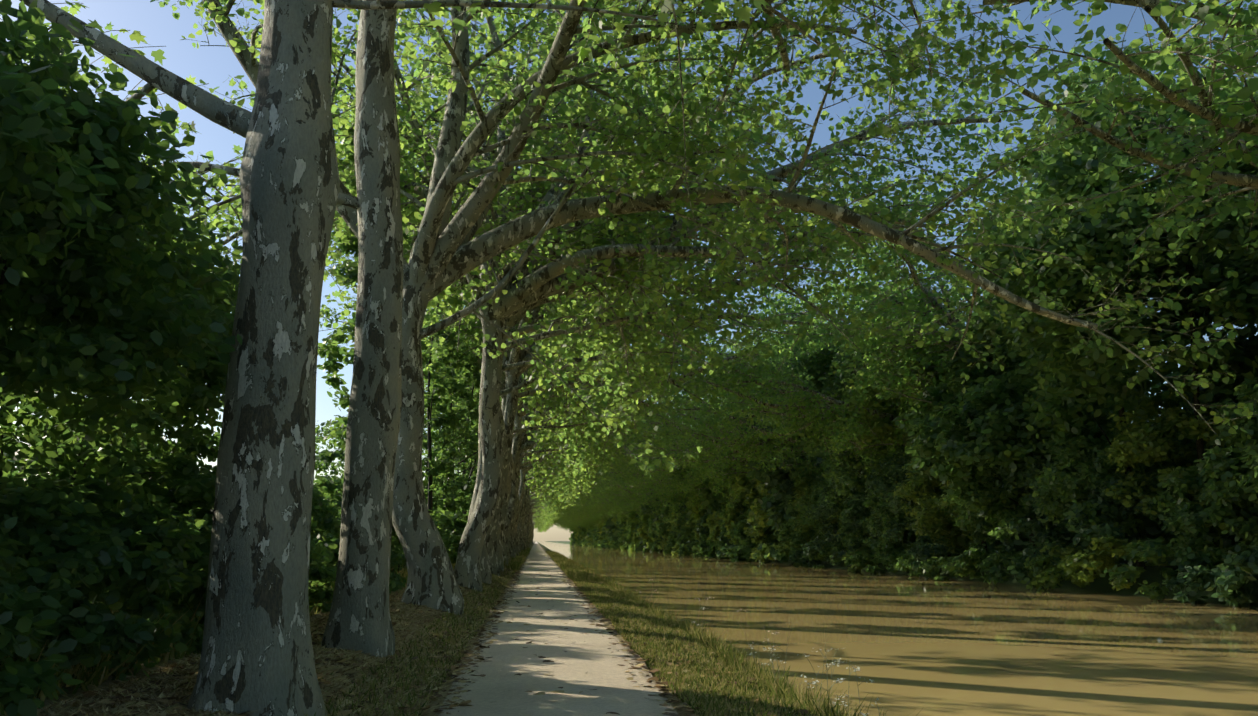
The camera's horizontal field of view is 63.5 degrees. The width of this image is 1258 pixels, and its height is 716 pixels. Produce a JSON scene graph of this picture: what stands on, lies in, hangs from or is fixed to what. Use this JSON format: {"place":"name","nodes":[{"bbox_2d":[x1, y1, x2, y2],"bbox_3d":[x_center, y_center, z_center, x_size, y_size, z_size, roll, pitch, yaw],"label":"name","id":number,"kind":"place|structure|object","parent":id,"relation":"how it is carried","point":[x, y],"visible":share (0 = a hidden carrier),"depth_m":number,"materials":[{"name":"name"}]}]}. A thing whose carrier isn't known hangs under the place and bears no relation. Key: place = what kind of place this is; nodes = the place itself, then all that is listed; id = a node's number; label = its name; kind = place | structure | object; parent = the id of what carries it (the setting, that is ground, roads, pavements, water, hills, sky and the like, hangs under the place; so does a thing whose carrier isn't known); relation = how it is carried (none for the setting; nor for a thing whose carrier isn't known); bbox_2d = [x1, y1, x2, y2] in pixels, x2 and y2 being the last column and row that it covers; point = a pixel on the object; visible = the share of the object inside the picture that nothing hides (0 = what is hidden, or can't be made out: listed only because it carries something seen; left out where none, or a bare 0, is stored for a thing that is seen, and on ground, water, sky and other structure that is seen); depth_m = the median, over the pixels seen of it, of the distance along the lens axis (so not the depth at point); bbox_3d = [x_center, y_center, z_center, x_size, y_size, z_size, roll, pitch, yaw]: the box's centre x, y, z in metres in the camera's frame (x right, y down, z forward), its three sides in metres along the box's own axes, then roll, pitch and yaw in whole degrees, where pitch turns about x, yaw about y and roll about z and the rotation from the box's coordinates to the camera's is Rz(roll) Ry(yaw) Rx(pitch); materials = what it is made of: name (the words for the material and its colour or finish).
{"place":"outdoors","nodes":[
{"label":"outdoors","id":0,"kind":"place"},
{"bbox_2d":[465,389,478,514],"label":"columnar tree leaves","id":1,"kind":"object","parent":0,"point":[477,408],"depth_m":78.42,"materials":[{"name":"green plant"}]},
{"bbox_2d":[425,434,647,507],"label":"tree","id":2,"kind":"object","parent":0,"point":[567,496],"depth_m":153.64,"materials":[{"name":"green plant"}]},
{"bbox_2d":[436,541,679,715],"bbox_3d":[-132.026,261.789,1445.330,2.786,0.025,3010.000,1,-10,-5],"label":"path","id":3,"kind":"structure","parent":0,"point":[589,664],"depth_m":14.11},
{"bbox_2d":[428,237,698,439],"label":"tree","id":4,"kind":"object","parent":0,"point":[536,423],"depth_m":74.39,"materials":[{"name":"green plant"}]},
{"bbox_2d":[566,514,593,530],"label":"tree","id":5,"kind":"object","parent":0,"point":[585,522],"depth_m":402.11,"materials":[{"name":"green plant"}]},
{"bbox_2d":[455,373,709,479],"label":"tree","id":6,"kind":"object","parent":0,"point":[666,430],"depth_m":103.26,"materials":[{"name":"green plant"}]},
{"bbox_2d":[571,462,610,517],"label":"tree","id":7,"kind":"object","parent":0,"point":[601,515],"depth_m":301.01,"materials":[{"name":"green plant"}]},
{"bbox_2d":[585,487,640,514],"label":"tree","id":8,"kind":"object","parent":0,"point":[619,508],"depth_m":231.07,"materials":[{"name":"green plant"}]},
{"bbox_2d":[594,473,642,521],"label":"tree","id":9,"kind":"object","parent":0,"point":[635,510],"depth_m":213.96,"materials":[{"name":"green plant"}]},
{"bbox_2d":[0,541,1257,715],"bbox_3d":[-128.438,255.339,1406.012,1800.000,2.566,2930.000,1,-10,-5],"label":"ground","id":10,"kind":"structure","parent":0,"point":[1151,574],"depth_m":15.88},
{"bbox_2d":[0,0,454,715],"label":"hedge","id":11,"kind":"object","parent":10,"relation":"on","point":[30,362],"depth_m":8.01,"materials":[{"name":"green plant"}]},
{"bbox_2d":[0,0,312,691],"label":"hedge leaves","id":12,"kind":"object","parent":11,"relation":"part of","point":[108,498],"visible":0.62,"depth_m":8.20,"materials":[{"name":"green plant"}]},
{"bbox_2d":[313,468,471,571],"bbox_3d":[-13.504,11.031,65.944,9.683,6.177,67.564,1,-10,-5],"label":"hedge","id":13,"kind":"object","parent":10,"relation":"on","point":[455,523],"depth_m":45.09,"materials":[{"name":"green plant"}]},
{"bbox_2d":[37,570,802,715],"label":"fallen leaves","id":14,"kind":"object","parent":10,"relation":"on","point":[155,711],"depth_m":10.65,"materials":[{"name":"brown plant"}]},
{"bbox_2d":[313,118,531,531],"bbox_3d":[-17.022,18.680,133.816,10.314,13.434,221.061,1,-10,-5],"label":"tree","id":15,"kind":"object","parent":10,"relation":"on","point":[448,426],"depth_m":41.30,"materials":[{"name":"green plant"}]},
{"bbox_2d":[44,552,815,715],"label":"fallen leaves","id":16,"kind":"object","parent":10,"relation":"on","point":[454,673],"visible":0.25,"depth_m":12.71,"materials":[{"name":"brown plant"}]},
{"bbox_2d":[0,548,931,715],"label":"grass","id":17,"kind":"structure","parent":10,"relation":"on","point":[574,571],"depth_m":13.93,"materials":[{"name":"green plant"}]},
{"bbox_2d":[0,0,1037,715],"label":"plane tree","id":18,"kind":"object","parent":10,"relation":"on","point":[256,650],"depth_m":8.77,"materials":[{"name":"grey plant"}]},
{"bbox_2d":[0,0,1051,656],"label":"plane tree","id":19,"kind":"object","parent":10,"relation":"on","point":[358,618],"depth_m":14.45,"materials":[{"name":"grey plant"}]},
{"bbox_2d":[455,464,613,540],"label":"tree","id":20,"kind":"object","parent":10,"relation":"on","point":[549,506],"depth_m":197.81,"materials":[{"name":"green plant"}]},
{"bbox_2d":[454,403,626,536],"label":"tree","id":21,"kind":"object","parent":10,"relation":"on","point":[562,496],"depth_m":172.34,"materials":[{"name":"green plant"}]},
{"bbox_2d":[523,453,561,548],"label":"tree","id":22,"kind":"object","parent":10,"relation":"on","point":[523,534],"depth_m":159.16,"materials":[{"name":"green plant"}]},
{"bbox_2d":[346,286,749,553],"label":"tree","id":23,"kind":"object","parent":10,"relation":"on","point":[607,452],"depth_m":89.37,"materials":[{"name":"green plant"}]},
{"bbox_2d":[530,507,577,541],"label":"tree","id":24,"kind":"object","parent":10,"relation":"on","point":[544,522],"depth_m":345.16,"materials":[{"name":"green plant"}]},
{"bbox_2d":[532,502,576,526],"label":"tree","id":25,"kind":"object","parent":10,"relation":"on","point":[551,520],"depth_m":324.48,"materials":[{"name":"green plant"}]},
{"bbox_2d":[532,506,578,521],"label":"tree","id":26,"kind":"object","parent":10,"relation":"on","point":[574,510],"depth_m":340.49,"materials":[{"name":"green plant"}]},
{"bbox_2d":[319,253,792,559],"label":"tree","id":27,"kind":"object","parent":10,"relation":"on","point":[572,435],"depth_m":70.03,"materials":[{"name":"green plant"}]},
{"bbox_2d":[529,496,582,536],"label":"tree","id":28,"kind":"object","parent":10,"relation":"on","point":[538,514],"depth_m":287.01,"materials":[{"name":"green plant"}]},
{"bbox_2d":[529,495,584,537],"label":"tree","id":29,"kind":"object","parent":10,"relation":"on","point":[561,509],"depth_m":299.71,"materials":[{"name":"green plant"}]},
{"bbox_2d":[467,344,646,552],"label":"tree","id":30,"kind":"object","parent":10,"relation":"on","point":[517,529],"depth_m":115.87,"materials":[{"name":"green plant"}]},
{"bbox_2d":[530,507,584,545],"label":"tree","id":31,"kind":"object","parent":10,"relation":"on","point":[553,519],"depth_m":303.93,"materials":[{"name":"green plant"}]},
{"bbox_2d":[424,338,691,532],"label":"tree","id":32,"kind":"object","parent":10,"relation":"on","point":[571,488],"depth_m":133.09,"materials":[{"name":"green plant"}]},
{"bbox_2d":[529,493,593,546],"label":"tree","id":33,"kind":"object","parent":10,"relation":"on","point":[571,506],"depth_m":275.08,"materials":[{"name":"green plant"}]},
{"bbox_2d":[530,486,595,520],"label":"tree","id":34,"kind":"object","parent":10,"relation":"on","point":[556,515],"depth_m":237.83,"materials":[{"name":"green plant"}]},
{"bbox_2d":[528,486,598,542],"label":"tree","id":35,"kind":"object","parent":10,"relation":"on","point":[558,509],"depth_m":260.75,"materials":[{"name":"green plant"}]},
{"bbox_2d":[425,390,703,534],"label":"tree","id":36,"kind":"object","parent":10,"relation":"on","point":[576,482],"depth_m":110.50,"materials":[{"name":"green plant"}]},
{"bbox_2d":[150,0,985,575],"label":"tree","id":37,"kind":"object","parent":10,"relation":"on","point":[662,374],"depth_m":46.91,"materials":[{"name":"green plant"}]},
{"bbox_2d":[526,476,610,547],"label":"tree","id":38,"kind":"object","parent":10,"relation":"on","point":[598,484],"depth_m":208.94,"materials":[{"name":"green plant"}]},
{"bbox_2d":[527,480,610,547],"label":"tree","id":39,"kind":"object","parent":10,"relation":"on","point":[580,504],"depth_m":229.61,"materials":[{"name":"green plant"}]},
{"bbox_2d":[528,461,611,545],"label":"tree","id":40,"kind":"object","parent":10,"relation":"on","point":[574,503],"depth_m":253.81,"materials":[{"name":"green plant"}]},
{"bbox_2d":[528,474,612,529],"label":"tree","id":41,"kind":"object","parent":10,"relation":"on","point":[554,511],"depth_m":219.90,"materials":[{"name":"green plant"}]},
{"bbox_2d":[455,404,687,549],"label":"tree","id":42,"kind":"object","parent":10,"relation":"on","point":[551,481],"depth_m":124.73,"materials":[{"name":"green plant"}]},
{"bbox_2d":[525,463,626,538],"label":"tree","id":43,"kind":"object","parent":10,"relation":"on","point":[579,487],"depth_m":187.70,"materials":[{"name":"green plant"}]},
{"bbox_2d":[478,299,683,555],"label":"tree","id":44,"kind":"object","parent":10,"relation":"on","point":[535,436],"depth_m":95.27,"materials":[{"name":"green plant"}]},
{"bbox_2d":[519,400,645,549],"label":"tree","id":45,"kind":"object","parent":10,"relation":"on","point":[520,534],"depth_m":138.02,"materials":[{"name":"green plant"}]},
{"bbox_2d":[523,437,655,548],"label":"tree","id":46,"kind":"object","parent":10,"relation":"on","point":[526,504],"depth_m":166.69,"materials":[{"name":"green plant"}]},
{"bbox_2d":[181,0,1008,591],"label":"plane tree","id":47,"kind":"object","parent":10,"relation":"on","point":[687,278],"depth_m":32.45,"materials":[{"name":"green plant"}]},
{"bbox_2d":[520,419,672,549],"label":"tree","id":48,"kind":"object","parent":10,"relation":"on","point":[524,502],"depth_m":146.20,"materials":[{"name":"green plant"}]},
{"bbox_2d":[569,485,655,551],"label":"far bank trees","id":49,"kind":"object","parent":10,"relation":"on","point":[628,535],"visible":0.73,"depth_m":276.78,"materials":[{"name":"green plant"}]},
{"bbox_2d":[424,283,810,557],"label":"tree","id":50,"kind":"object","parent":10,"relation":"on","point":[711,400],"depth_m":81.56,"materials":[{"name":"green plant"}]},
{"bbox_2d":[407,62,886,565],"bbox_3d":[-1.923,-2.996,62.062,35.145,31.309,27.346,2,-10,-11],"label":"tree","id":51,"kind":"object","parent":10,"relation":"on","point":[802,331],"depth_m":61.09,"materials":[{"name":"green plant"}]},
{"bbox_2d":[463,0,836,570],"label":"tree","id":52,"kind":"object","parent":10,"relation":"on","point":[805,114],"depth_m":52.20,"materials":[{"name":"green plant"}]},
{"bbox_2d":[252,0,1101,584],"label":"tree","id":53,"kind":"object","parent":10,"relation":"on","point":[868,250],"depth_m":38.81,"materials":[{"name":"green plant"}]},
{"bbox_2d":[143,0,1257,614],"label":"plane tree","id":54,"kind":"object","parent":10,"relation":"on","point":[445,256],"depth_m":22.35,"materials":[{"name":"green plant"}]},
{"bbox_2d":[640,582,879,715],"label":"water edge weeds","id":55,"kind":"object","parent":10,"relation":"on","point":[806,657],"visible":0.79,"depth_m":12.62,"materials":[{"name":"green plant"}]},
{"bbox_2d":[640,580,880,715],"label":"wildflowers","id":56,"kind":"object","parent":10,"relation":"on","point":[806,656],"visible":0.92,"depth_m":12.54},
{"bbox_2d":[640,375,891,564],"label":"bank trees","id":57,"kind":"object","parent":10,"relation":"on","point":[749,531],"visible":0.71,"depth_m":120.64,"materials":[{"name":"green plant"}]},
{"bbox_2d":[729,19,1257,606],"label":"bank trees","id":58,"kind":"object","parent":10,"relation":"on","point":[993,439],"depth_m":43.42,"materials":[{"name":"green plant"}]},
{"bbox_2d":[0,0,1257,541],"label":"sky","id":59,"kind":"structure","parent":0,"point":[213,65],"materials":[{"name":"blue"}]},
{"bbox_2d":[598,471,670,515],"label":"tree","id":60,"kind":"object","parent":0,"point":[653,506],"depth_m":188.79,"materials":[{"name":"green plant"}]},
{"bbox_2d":[604,446,683,516],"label":"tree","id":61,"kind":"object","parent":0,"point":[665,496],"depth_m":165.39,"materials":[{"name":"green plant"}]},
{"bbox_2d":[597,395,696,498],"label":"tree","id":62,"kind":"object","parent":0,"point":[658,486],"depth_m":158.38,"materials":[{"name":"green plant"}]},
{"bbox_2d":[609,401,709,512],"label":"tree","id":63,"kind":"object","parent":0,"point":[685,496],"depth_m":142.20,"materials":[{"name":"green plant"}]},
{"bbox_2d":[661,399,693,488],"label":"tree","id":64,"kind":"object","parent":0,"point":[676,455],"depth_m":148.45,"materials":[{"name":"green plant"}]},
{"bbox_2d":[617,398,747,494],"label":"tree","id":65,"kind":"object","parent":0,"point":[686,479],"depth_m":138.10,"materials":[{"name":"green plant"}]},
{"bbox_2d":[622,393,747,508],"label":"tree","id":66,"kind":"object","parent":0,"point":[720,480],"depth_m":119.43,"materials":[{"name":"green plant"}]},
{"bbox_2d":[621,334,759,483],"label":"tree","id":67,"kind":"object","parent":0,"point":[694,449],"depth_m":114.99,"materials":[{"name":"green plant"}]},
{"bbox_2d":[665,375,737,491],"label":"tree","id":68,"kind":"object","parent":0,"point":[687,468],"depth_m":129.41,"materials":[{"name":"green plant"}]},
{"bbox_2d":[664,319,780,470],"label":"tree","id":69,"kind":"object","parent":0,"point":[744,405],"depth_m":106.04,"materials":[{"name":"green plant"}]},
{"bbox_2d":[644,359,840,485],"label":"tree","id":70,"kind":"object","parent":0,"point":[710,431],"depth_m":97.26,"materials":[{"name":"green plant"}]},
{"bbox_2d":[653,305,890,473],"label":"tree","id":71,"kind":"object","parent":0,"point":[741,441],"depth_m":91.95,"materials":[{"name":"green plant"}]},
{"bbox_2d":[680,283,981,485],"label":"tree","id":72,"kind":"object","parent":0,"point":[808,404],"depth_m":73.45,"materials":[{"name":"green plant"}]},
{"bbox_2d":[694,246,982,480],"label":"tree","id":73,"kind":"object","parent":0,"point":[801,349],"depth_m":81.01,"materials":[{"name":"green plant"}]},
{"bbox_2d":[702,244,986,462],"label":"bank trees","id":74,"kind":"object","parent":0,"point":[759,396],"depth_m":69.60,"materials":[{"name":"green plant"}]},
{"bbox_2d":[539,542,1257,715],"bbox_3d":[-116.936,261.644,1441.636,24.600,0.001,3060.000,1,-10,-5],"label":"water","id":75,"kind":"structure","parent":0,"point":[932,646],"depth_m":23.67,"materials":[{"name":"brown liquid"}]},
{"bbox_2d":[747,123,1181,430],"bbox_3d":[18.265,-0.195,59.529,19.442,24.586,25.407,1,-10,-3],"label":"tree","id":76,"kind":"object","parent":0,"point":[890,311],"depth_m":60.21,"materials":[{"name":"green plant"}]},
{"bbox_2d":[892,0,1257,231],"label":"tree","id":77,"kind":"object","parent":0,"point":[1163,9],"depth_m":23.80,"materials":[{"name":"green plant"}]},
{"bbox_2d":[932,0,1257,277],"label":"tree","id":78,"kind":"object","parent":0,"point":[1180,119],"depth_m":26.37,"materials":[{"name":"green plant"}]}
]}

